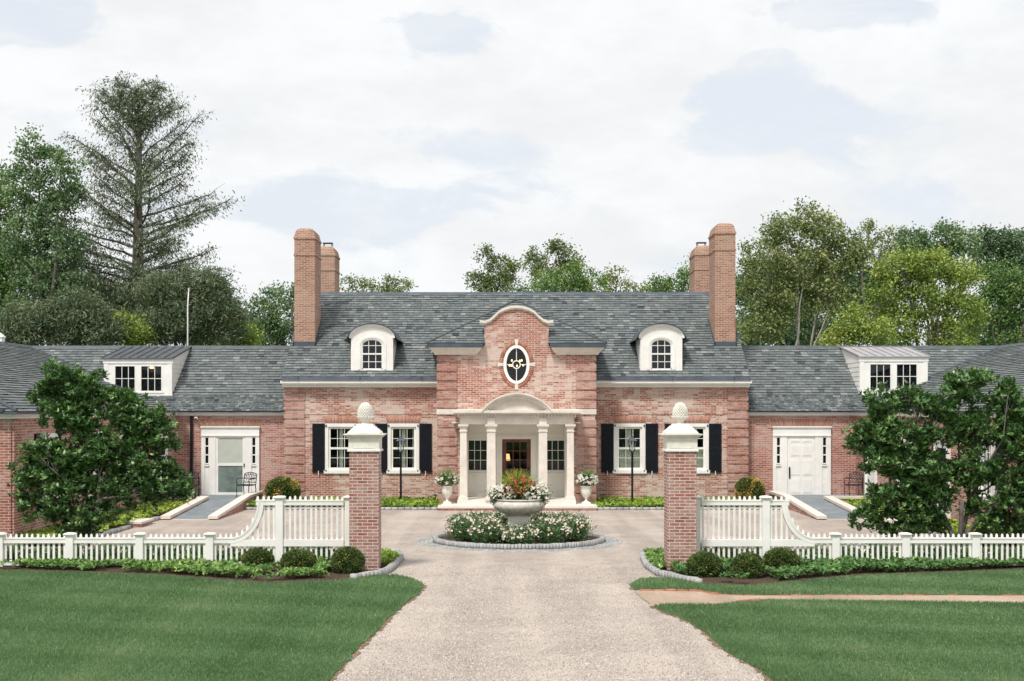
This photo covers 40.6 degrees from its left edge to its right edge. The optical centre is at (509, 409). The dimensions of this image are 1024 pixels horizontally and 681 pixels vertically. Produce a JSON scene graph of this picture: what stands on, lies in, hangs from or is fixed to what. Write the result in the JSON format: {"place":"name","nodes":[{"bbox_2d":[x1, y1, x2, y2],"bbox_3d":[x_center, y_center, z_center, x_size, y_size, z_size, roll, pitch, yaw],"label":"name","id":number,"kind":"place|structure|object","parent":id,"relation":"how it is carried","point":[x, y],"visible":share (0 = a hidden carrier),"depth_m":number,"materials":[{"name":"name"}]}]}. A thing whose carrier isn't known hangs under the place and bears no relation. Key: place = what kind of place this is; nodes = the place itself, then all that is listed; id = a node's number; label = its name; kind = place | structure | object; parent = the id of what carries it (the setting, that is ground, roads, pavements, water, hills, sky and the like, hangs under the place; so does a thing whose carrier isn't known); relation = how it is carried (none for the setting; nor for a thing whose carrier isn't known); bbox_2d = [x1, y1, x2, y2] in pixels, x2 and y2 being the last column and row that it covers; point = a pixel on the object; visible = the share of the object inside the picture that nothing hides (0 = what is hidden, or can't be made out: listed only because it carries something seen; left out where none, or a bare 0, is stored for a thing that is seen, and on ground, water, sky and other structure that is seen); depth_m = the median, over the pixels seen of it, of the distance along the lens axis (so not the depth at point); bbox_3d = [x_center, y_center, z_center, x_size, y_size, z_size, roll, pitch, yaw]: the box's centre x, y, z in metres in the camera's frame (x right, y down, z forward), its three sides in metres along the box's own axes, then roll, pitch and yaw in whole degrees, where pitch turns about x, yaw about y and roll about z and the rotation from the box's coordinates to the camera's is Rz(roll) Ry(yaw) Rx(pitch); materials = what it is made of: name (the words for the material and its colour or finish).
{"place":"outdoors","nodes":[
{"label":"outdoors","id":0,"kind":"place"},
{"bbox_2d":[23,508,174,544],"bbox_3d":[-11.420,3.330,40.850,1.440,0.001,13.700,0,0,0],"label":"planting bed","id":1,"kind":"object","parent":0,"point":[111,527],"depth_m":38.96,"materials":[{"name":"brown soil"}]},
{"bbox_2d":[18,499,191,536],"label":"ground cover","id":2,"kind":"object","parent":1,"relation":"on","point":[164,506],"visible":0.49,"depth_m":41.00,"materials":[{"name":"green plant"}]},
{"bbox_2d":[0,549,394,582],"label":"planting bed","id":3,"kind":"object","parent":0,"point":[332,575],"visible":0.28,"depth_m":28.22,"materials":[{"name":"brown soil"}]},
{"bbox_2d":[7,543,35,560],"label":"rose bush","id":4,"kind":"object","parent":3,"relation":"on","point":[13,549],"visible":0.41,"depth_m":30.03,"materials":[{"name":"green plant"}]},
{"bbox_2d":[6,358,198,550],"bbox_3d":[-9.572,1.109,32.621,4.597,4.687,1.570,0,0,0],"label":"magnolia tree","id":5,"kind":"object","parent":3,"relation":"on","point":[79,402],"visible":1,"depth_m":32.41,"materials":[{"name":"green plant"}]},
{"bbox_2d":[88,543,125,558],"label":"rose bush","id":6,"kind":"object","parent":3,"relation":"on","point":[105,551],"visible":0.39,"depth_m":30.05,"materials":[{"name":"green plant"}]},
{"bbox_2d":[0,551,330,578],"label":"ground cover","id":7,"kind":"object","parent":3,"relation":"on","point":[203,566],"visible":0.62,"depth_m":28.65,"materials":[{"name":"green plant"}]},
{"bbox_2d":[147,543,186,558],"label":"rose bush","id":8,"kind":"object","parent":3,"relation":"on","point":[164,551],"visible":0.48,"depth_m":30.05,"materials":[{"name":"green plant"}]},
{"bbox_2d":[0,496,348,566],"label":"picket fence","id":9,"kind":"object","parent":3,"relation":"on","point":[279,542],"visible":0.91,"depth_m":29.48,"materials":[{"name":"white paint"}]},
{"bbox_2d":[241,547,274,566],"bbox_3d":[-5.359,3.168,29.525,0.762,0.473,0.759,0,0,0],"label":"boxwood ball","id":10,"kind":"object","parent":3,"relation":"on","point":[258,556],"visible":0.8,"depth_m":29.29,"materials":[{"name":"green plant"}]},
{"bbox_2d":[279,548,317,567],"bbox_3d":[-4.397,3.149,28.915,0.786,0.508,0.789,0,0,0],"label":"boxwood ball","id":11,"kind":"object","parent":3,"relation":"on","point":[298,557],"visible":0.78,"depth_m":28.67,"materials":[{"name":"green plant"}]},
{"bbox_2d":[330,546,365,573],"bbox_3d":[-3.312,3.101,28.407,0.748,0.597,0.764,0,0,0],"label":"boxwood ball","id":12,"kind":"object","parent":3,"relation":"on","point":[347,560],"visible":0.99,"depth_m":28.18,"materials":[{"name":"green plant"}]},
{"bbox_2d":[343,402,386,569],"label":"gate pier","id":13,"kind":"structure","parent":3,"relation":"on","point":[365,437],"depth_m":28.80,"materials":[{"name":"brick"}]},
{"bbox_2d":[381,548,398,564],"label":"ground cover","id":14,"kind":"object","parent":3,"relation":"on","point":[389,555],"visible":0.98,"depth_m":30.50,"materials":[{"name":"green plant"}]},
{"bbox_2d":[0,569,424,680],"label":"lawn","id":15,"kind":"structure","parent":0,"point":[393,612],"depth_m":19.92,"materials":[{"name":"green plant"}]},
{"bbox_2d":[250,504,434,507],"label":"planting bed","id":16,"kind":"object","parent":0,"point":[339,506],"visible":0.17,"depth_m":47.37,"materials":[{"name":"brown soil"}]},
{"bbox_2d":[264,475,301,499],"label":"boxwood shrub","id":17,"kind":"object","parent":16,"relation":"on","point":[281,485],"visible":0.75,"depth_m":48.60,"materials":[{"name":"green plant"}]},
{"bbox_2d":[245,495,442,506],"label":"ground cover","id":18,"kind":"object","parent":16,"relation":"on","point":[407,501],"visible":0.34,"depth_m":47.48,"materials":[{"name":"green plant"}]},
{"bbox_2d":[330,582,427,680],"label":"lawn edge soil","id":19,"kind":"structure","parent":0,"point":[369,639],"depth_m":20.26,"materials":[{"name":"brown soil"}]},
{"bbox_2d":[0,0,1023,345],"label":"sky","id":20,"kind":"structure","parent":0,"point":[409,136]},
{"bbox_2d":[23,508,1016,680],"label":"gravel forecourt","id":21,"kind":"structure","parent":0,"point":[634,531],"depth_m":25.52,"materials":[{"name":"beige gravel"}]},
{"bbox_2d":[96,516,160,536],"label":"kerb","id":22,"kind":"structure","parent":21,"relation":"on","point":[119,529],"depth_m":38.00,"materials":[{"name":"stone"}]},
{"bbox_2d":[160,491,263,519],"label":"entrance ramp","id":23,"kind":"structure","parent":21,"relation":"on","point":[208,507],"depth_m":45.16,"materials":[{"name":"concrete"}]},
{"bbox_2d":[236,472,256,496],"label":"garden chair","id":24,"kind":"object","parent":23,"relation":"on","point":[249,482],"visible":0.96,"depth_m":49.36,"materials":[{"name":"black metal"}]},
{"bbox_2d":[246,507,437,509],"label":"kerb","id":25,"kind":"structure","parent":21,"relation":"on","point":[382,508],"depth_m":46.46,"materials":[{"name":"stone"}]},
{"bbox_2d":[350,549,403,578],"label":"kerb","id":26,"kind":"structure","parent":21,"relation":"on","point":[392,566],"depth_m":28.32,"materials":[{"name":"stone"}]},
{"bbox_2d":[441,535,596,546],"bbox_3d":[0.256,3.320,35.450,4.080,0.001,4.080,0,0,0],"label":"planting bed","id":27,"kind":"object","parent":21,"relation":"on","point":[536,541],"visible":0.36,"depth_m":34.99,"materials":[{"name":"brown soil"}]},
{"bbox_2d":[444,510,485,541],"bbox_3d":[-1.073,2.956,34.828,1.034,0.798,1.021,0,0,36],"label":"rose bush","id":28,"kind":"object","parent":27,"relation":"on","point":[462,530],"visible":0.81,"depth_m":34.69,"materials":[{"name":"green plant"}]},
{"bbox_2d":[468,513,504,543],"bbox_3d":[-0.533,2.967,34.134,1.001,0.791,1.076,0,0,0],"label":"rose bush","id":29,"kind":"object","parent":27,"relation":"on","point":[487,534],"visible":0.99,"depth_m":34.03,"materials":[{"name":"green plant"}]},
{"bbox_2d":[498,521,538,544],"bbox_3d":[0.223,3.061,33.984,1.038,0.606,1.051,0,0,0],"label":"rose bush","id":30,"kind":"object","parent":27,"relation":"on","point":[522,534],"visible":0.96,"depth_m":33.80,"materials":[{"name":"green plant"}]},
{"bbox_2d":[493,497,544,539],"bbox_3d":[0.256,2.833,35.450,1.333,1.094,1.333,0,0,0],"label":"stone bowl planter","id":31,"kind":"object","parent":27,"relation":"on","point":[516,511],"visible":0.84,"depth_m":35.00,"materials":[{"name":"white stone"}]},
{"bbox_2d":[485,483,515,500],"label":"white flowers","id":32,"kind":"object","parent":31,"relation":"on","point":[496,489],"visible":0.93,"depth_m":35.19,"materials":[{"name":"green plant"}]},
{"bbox_2d":[487,467,546,496],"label":"ornamental grass","id":33,"kind":"object","parent":31,"relation":"on","point":[520,474],"depth_m":35.32,"materials":[{"name":"green plant"}]},
{"bbox_2d":[504,473,535,499],"bbox_3d":[0.262,2.008,35.436,0.795,0.758,0.825,0,0,-44],"label":"red geranium","id":34,"kind":"object","parent":31,"relation":"on","point":[516,489],"visible":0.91,"depth_m":35.26,"materials":[{"name":"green plant"}]},
{"bbox_2d":[521,483,552,504],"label":"white flowers","id":35,"kind":"object","parent":31,"relation":"on","point":[538,491],"visible":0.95,"depth_m":35.17,"materials":[{"name":"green plant"}]},
{"bbox_2d":[524,514,555,541],"bbox_3d":[0.830,2.994,34.702,1.091,0.743,1.059,0,0,0],"label":"rose bush","id":36,"kind":"object","parent":27,"relation":"on","point":[532,523],"visible":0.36,"depth_m":34.67,"materials":[{"name":"green plant"}]},
{"bbox_2d":[533,514,571,543],"bbox_3d":[1.046,2.962,34.175,1.011,0.800,1.046,0,0,0],"label":"rose bush","id":37,"kind":"object","parent":27,"relation":"on","point":[555,535],"visible":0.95,"depth_m":34.05,"materials":[{"name":"green plant"}]},
{"bbox_2d":[560,510,593,541],"bbox_3d":[1.595,2.944,34.829,1.064,0.831,0.979,0,0,0],"label":"rose bush","id":38,"kind":"object","parent":27,"relation":"on","point":[583,526],"visible":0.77,"depth_m":34.67,"materials":[{"name":"green plant"}]},
{"bbox_2d":[416,532,622,551],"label":"circle kerb","id":39,"kind":"structure","parent":21,"relation":"on","point":[601,541],"depth_m":33.67,"materials":[{"name":"stone"}]},
{"bbox_2d":[640,548,702,582],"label":"kerb","id":40,"kind":"structure","parent":21,"relation":"on","point":[651,568],"depth_m":27.91,"materials":[{"name":"stone"}]},
{"bbox_2d":[597,507,779,509],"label":"kerb","id":41,"kind":"structure","parent":21,"relation":"on","point":[645,508],"depth_m":46.46,"materials":[{"name":"stone"}]},
{"bbox_2d":[768,491,870,519],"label":"entrance ramp","id":42,"kind":"structure","parent":21,"relation":"on","point":[827,507],"depth_m":45.68,"materials":[{"name":"concrete"}]},
{"bbox_2d":[840,365,1023,550],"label":"magnolia tree","id":43,"kind":"object","parent":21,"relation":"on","point":[922,475],"visible":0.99,"depth_m":32.40,"materials":[{"name":"green plant"}]},
{"bbox_2d":[603,501,778,507],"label":"planting bed","id":44,"kind":"object","parent":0,"point":[663,505],"depth_m":47.37,"materials":[{"name":"brown soil"}]},
{"bbox_2d":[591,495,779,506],"bbox_3d":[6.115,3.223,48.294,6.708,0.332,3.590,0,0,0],"label":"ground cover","id":45,"kind":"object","parent":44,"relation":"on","point":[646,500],"visible":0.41,"depth_m":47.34,"materials":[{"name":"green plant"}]},
{"bbox_2d":[734,476,765,499],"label":"boxwood shrub","id":46,"kind":"object","parent":44,"relation":"on","point":[747,487],"visible":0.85,"depth_m":48.64,"materials":[{"name":"green plant"}]},
{"bbox_2d":[630,568,1023,595],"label":"lawn","id":47,"kind":"structure","parent":0,"point":[862,592],"depth_m":25.18,"materials":[{"name":"green plant"}]},
{"bbox_2d":[639,589,1023,601],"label":"path edging","id":48,"kind":"object","parent":47,"relation":"on","point":[787,595],"visible":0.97,"depth_m":25.09,"materials":[{"name":"brick"}]},
{"bbox_2d":[635,591,1023,605],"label":"garden path","id":49,"kind":"structure","parent":0,"point":[652,598],"depth_m":24.75,"materials":[{"name":"beige gravel"}]},
{"bbox_2d":[651,598,1023,680],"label":"lawn","id":50,"kind":"structure","parent":0,"point":[726,650],"depth_m":19.50,"materials":[{"name":"green plant"}]},
{"bbox_2d":[659,549,1023,585],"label":"planting bed","id":51,"kind":"object","parent":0,"point":[766,578],"visible":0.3,"depth_m":28.22,"materials":[{"name":"brown soil"}]},
{"bbox_2d":[641,547,666,567],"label":"ground cover","id":52,"kind":"object","parent":51,"relation":"on","point":[655,557],"visible":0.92,"depth_m":30.33,"materials":[{"name":"green plant"}]},
{"bbox_2d":[658,402,702,569],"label":"gate pier","id":53,"kind":"structure","parent":51,"relation":"on","point":[680,449],"depth_m":28.80,"materials":[{"name":"brick"}]},
{"bbox_2d":[685,550,722,576],"bbox_3d":[3.924,3.113,27.841,0.771,0.574,0.790,0,0,0],"label":"boxwood ball","id":54,"kind":"object","parent":51,"relation":"on","point":[702,563],"visible":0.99,"depth_m":27.61,"materials":[{"name":"green plant"}]},
{"bbox_2d":[729,551,765,578],"bbox_3d":[4.767,3.115,27.609,0.740,0.576,0.748,0,0,0],"label":"boxwood ball","id":55,"kind":"object","parent":51,"relation":"on","point":[752,564],"visible":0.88,"depth_m":27.39,"materials":[{"name":"green plant"}]},
{"bbox_2d":[762,547,800,567],"bbox_3d":[5.706,3.144,28.999,0.807,0.516,0.816,0,0,0],"label":"boxwood ball","id":56,"kind":"object","parent":51,"relation":"on","point":[777,557],"visible":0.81,"depth_m":28.75,"materials":[{"name":"green plant"}]},
{"bbox_2d":[669,552,1023,579],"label":"ground cover","id":57,"kind":"object","parent":51,"relation":"on","point":[845,564],"visible":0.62,"depth_m":28.66,"materials":[{"name":"green plant"}]},
{"bbox_2d":[697,496,1023,566],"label":"picket fence","id":58,"kind":"object","parent":51,"relation":"on","point":[765,542],"visible":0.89,"depth_m":29.48,"materials":[{"name":"white paint"}]},
{"bbox_2d":[858,543,898,557],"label":"rose bush","id":59,"kind":"object","parent":51,"relation":"on","point":[875,549],"visible":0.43,"depth_m":30.05,"materials":[{"name":"green plant"}]},
{"bbox_2d":[919,543,951,558],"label":"rose bush","id":60,"kind":"object","parent":51,"relation":"on","point":[934,550],"visible":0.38,"depth_m":30.06,"materials":[{"name":"green plant"}]},
{"bbox_2d":[982,536,1016,544],"bbox_3d":[11.920,3.330,40.850,1.440,0.001,13.700,0,0,0],"label":"planting bed","id":61,"kind":"object","parent":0,"point":[998,543],"depth_m":34.31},
{"bbox_2d":[843,497,1009,536],"bbox_3d":[11.932,3.160,40.851,1.674,0.436,13.910,0,0,0],"label":"ground cover","id":62,"kind":"object","parent":61,"relation":"on","point":[954,523],"visible":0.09,"depth_m":38.22,"materials":[{"name":"green plant"}]},
{"label":"ground","id":63,"kind":"structure","parent":0,"visible":0},
{"bbox_2d":[0,159,36,340],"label":"deciduous tree","id":64,"kind":"object","parent":63,"relation":"on","point":[4,205],"visible":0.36,"depth_m":68.68,"materials":[{"name":"green plant"}]},
{"bbox_2d":[0,122,101,345],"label":"deciduous tree","id":65,"kind":"object","parent":63,"relation":"on","point":[56,202],"visible":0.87,"depth_m":65.67,"materials":[{"name":"green plant"}]},
{"bbox_2d":[0,280,131,345],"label":"evergreen tree","id":66,"kind":"object","parent":63,"relation":"on","point":[23,324],"visible":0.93,"depth_m":61.44,"materials":[{"name":"green plant"}]},
{"bbox_2d":[75,304,161,345],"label":"deciduous tree","id":67,"kind":"object","parent":63,"relation":"on","point":[134,336],"visible":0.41,"depth_m":62.63,"materials":[{"name":"green plant"}]},
{"bbox_2d":[37,69,251,345],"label":"conifer tree","id":68,"kind":"object","parent":63,"relation":"on","point":[139,118],"visible":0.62,"depth_m":69.26,"materials":[{"name":"green plant"}]},
{"bbox_2d":[6,248,290,345],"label":"deciduous tree","id":69,"kind":"object","parent":63,"relation":"on","point":[255,318],"visible":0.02,"depth_m":85.66,"materials":[{"name":"green plant"}]},
{"bbox_2d":[123,263,252,345],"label":"evergreen tree","id":70,"kind":"object","parent":63,"relation":"on","point":[210,306],"visible":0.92,"depth_m":63.48,"materials":[{"name":"green plant"}]},
{"bbox_2d":[188,308,268,345],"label":"deciduous tree","id":71,"kind":"object","parent":63,"relation":"on","point":[254,338],"visible":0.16,"depth_m":65.81,"materials":[{"name":"green plant"}]},
{"bbox_2d":[243,280,293,345],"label":"deciduous tree","id":72,"kind":"object","parent":63,"relation":"on","point":[278,331],"visible":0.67,"depth_m":71.58,"materials":[{"name":"green plant"}]},
{"bbox_2d":[339,271,417,291],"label":"deciduous tree","id":73,"kind":"object","parent":63,"relation":"on","point":[393,286],"visible":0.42,"depth_m":94.79,"materials":[{"name":"green plant"}]},
{"bbox_2d":[462,242,526,291],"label":"deciduous tree","id":74,"kind":"object","parent":63,"relation":"on","point":[488,281],"visible":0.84,"depth_m":91.72,"materials":[{"name":"green plant"}]},
{"bbox_2d":[0,223,1023,545],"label":"brick house","id":75,"kind":"structure","parent":63,"relation":"on","point":[440,381],"depth_m":50.09,"materials":[{"name":"red brick"}]},
{"bbox_2d":[216,436,244,494],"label":"storm door","id":76,"kind":"structure","parent":75,"relation":"in","point":[230,450],"depth_m":50.46,"materials":[{"name":"white paint"}]},
{"bbox_2d":[324,423,356,473],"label":"window","id":77,"kind":"structure","parent":75,"relation":"in","point":[336,444],"depth_m":50.04,"materials":[{"name":"white paint"}]},
{"bbox_2d":[386,423,419,473],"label":"window","id":78,"kind":"structure","parent":75,"relation":"in","point":[408,431],"depth_m":50.04,"materials":[{"name":"white paint"}]},
{"bbox_2d":[441,485,452,503],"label":"stone urn","id":79,"kind":"object","parent":75,"relation":"on","point":[447,491],"visible":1,"depth_m":47.16,"materials":[{"name":"white stone"}]},
{"bbox_2d":[434,472,459,486],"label":"white flowers","id":80,"kind":"object","parent":79,"relation":"in","point":[440,480],"visible":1,"depth_m":47.17,"materials":[{"name":"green plant"}]},
{"bbox_2d":[469,439,486,471],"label":"entrance window","id":81,"kind":"structure","parent":75,"relation":"in","point":[477,447],"depth_m":49.32,"materials":[{"name":"glass"}]},
{"bbox_2d":[503,345,529,383],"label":"oval window","id":82,"kind":"structure","parent":75,"relation":"in","point":[515,353],"depth_m":49.70,"materials":[{"name":"white paint"}]},
{"bbox_2d":[502,439,530,486],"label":"front door","id":83,"kind":"structure","parent":75,"relation":"in","point":[519,450],"depth_m":50.10,"materials":[{"name":"brown wood"}]},
{"bbox_2d":[547,439,563,471],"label":"entrance window","id":84,"kind":"structure","parent":75,"relation":"in","point":[555,447],"depth_m":49.32,"materials":[{"name":"glass"}]},
{"bbox_2d":[580,485,591,503],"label":"stone urn","id":85,"kind":"object","parent":75,"relation":"on","point":[586,491],"visible":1,"depth_m":47.16,"materials":[{"name":"white stone"}]},
{"bbox_2d":[574,472,598,487],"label":"white flowers","id":86,"kind":"object","parent":85,"relation":"in","point":[589,482],"visible":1,"depth_m":47.13,"materials":[{"name":"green plant"}]},
{"bbox_2d":[613,423,646,473],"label":"window","id":87,"kind":"structure","parent":75,"relation":"in","point":[622,431],"depth_m":50.04,"materials":[{"name":"white paint"}]},
{"bbox_2d":[684,423,709,473],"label":"window","id":88,"kind":"structure","parent":75,"relation":"in","point":[703,441],"depth_m":50.04,"materials":[{"name":"white paint"}]},
{"bbox_2d":[787,436,814,494],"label":"panelled door","id":89,"kind":"structure","parent":75,"relation":"in","point":[800,449],"depth_m":50.43,"materials":[{"name":"white paint"}]},
{"bbox_2d":[979,440,994,499],"bbox_3d":[12.578,1.505,36.400,0.185,1.750,1.130,0,0,0],"label":"wing window","id":90,"kind":"structure","parent":75,"relation":"in","point":[991,449],"depth_m":36.28,"materials":[{"name":"white paint"}]},
{"bbox_2d":[518,233,586,291],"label":"deciduous tree","id":91,"kind":"object","parent":63,"relation":"on","point":[537,258],"visible":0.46,"depth_m":93.79,"materials":[{"name":"green plant"}]},
{"bbox_2d":[519,256,609,291],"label":"deciduous tree","id":92,"kind":"object","parent":63,"relation":"on","point":[578,281],"visible":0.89,"depth_m":87.67,"materials":[{"name":"green plant"}]},
{"bbox_2d":[593,262,651,291],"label":"deciduous tree","id":93,"kind":"object","parent":63,"relation":"on","point":[609,276],"visible":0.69,"depth_m":91.03,"materials":[{"name":"green plant"}]},
{"bbox_2d":[640,253,689,291],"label":"deciduous tree","id":94,"kind":"object","parent":63,"relation":"on","point":[666,285],"visible":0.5,"depth_m":89.74,"materials":[{"name":"green plant"}]},
{"bbox_2d":[735,196,878,345],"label":"deciduous tree","id":95,"kind":"object","parent":63,"relation":"on","point":[773,300],"visible":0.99,"depth_m":69.63,"materials":[{"name":"green plant"}]},
{"bbox_2d":[735,233,898,345],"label":"deciduous tree","id":96,"kind":"object","parent":63,"relation":"on","point":[804,328],"visible":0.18,"depth_m":83.36,"materials":[{"name":"green plant"}]},
{"bbox_2d":[814,296,902,345],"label":"deciduous tree","id":97,"kind":"object","parent":63,"relation":"on","point":[856,332],"visible":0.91,"depth_m":63.66,"materials":[{"name":"green plant"}]},
{"bbox_2d":[735,259,1021,345],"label":"deciduous tree","id":98,"kind":"object","parent":63,"relation":"on","point":[983,341],"visible":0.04,"depth_m":89.27,"materials":[{"name":"green plant"}]},
{"bbox_2d":[857,218,902,345],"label":"deciduous tree","id":99,"kind":"object","parent":63,"relation":"on","point":[868,226],"visible":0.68,"depth_m":73.91,"materials":[{"name":"green plant"}]},
{"bbox_2d":[856,241,995,345],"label":"deciduous tree","id":100,"kind":"object","parent":63,"relation":"on","point":[907,267],"visible":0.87,"depth_m":65.57,"materials":[{"name":"green plant"}]},
{"bbox_2d":[888,216,986,335],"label":"deciduous tree","id":101,"kind":"object","parent":63,"relation":"on","point":[956,235],"visible":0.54,"depth_m":81.44,"materials":[{"name":"green plant"}]},
{"bbox_2d":[965,222,1023,344],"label":"deciduous tree","id":102,"kind":"object","parent":63,"relation":"on","point":[1002,245],"visible":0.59,"depth_m":83.45,"materials":[{"name":"green plant"}]},
{"bbox_2d":[966,255,1023,345],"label":"deciduous tree","id":103,"kind":"object","parent":63,"relation":"on","point":[1008,290],"visible":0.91,"depth_m":73.66,"materials":[{"name":"green plant"}]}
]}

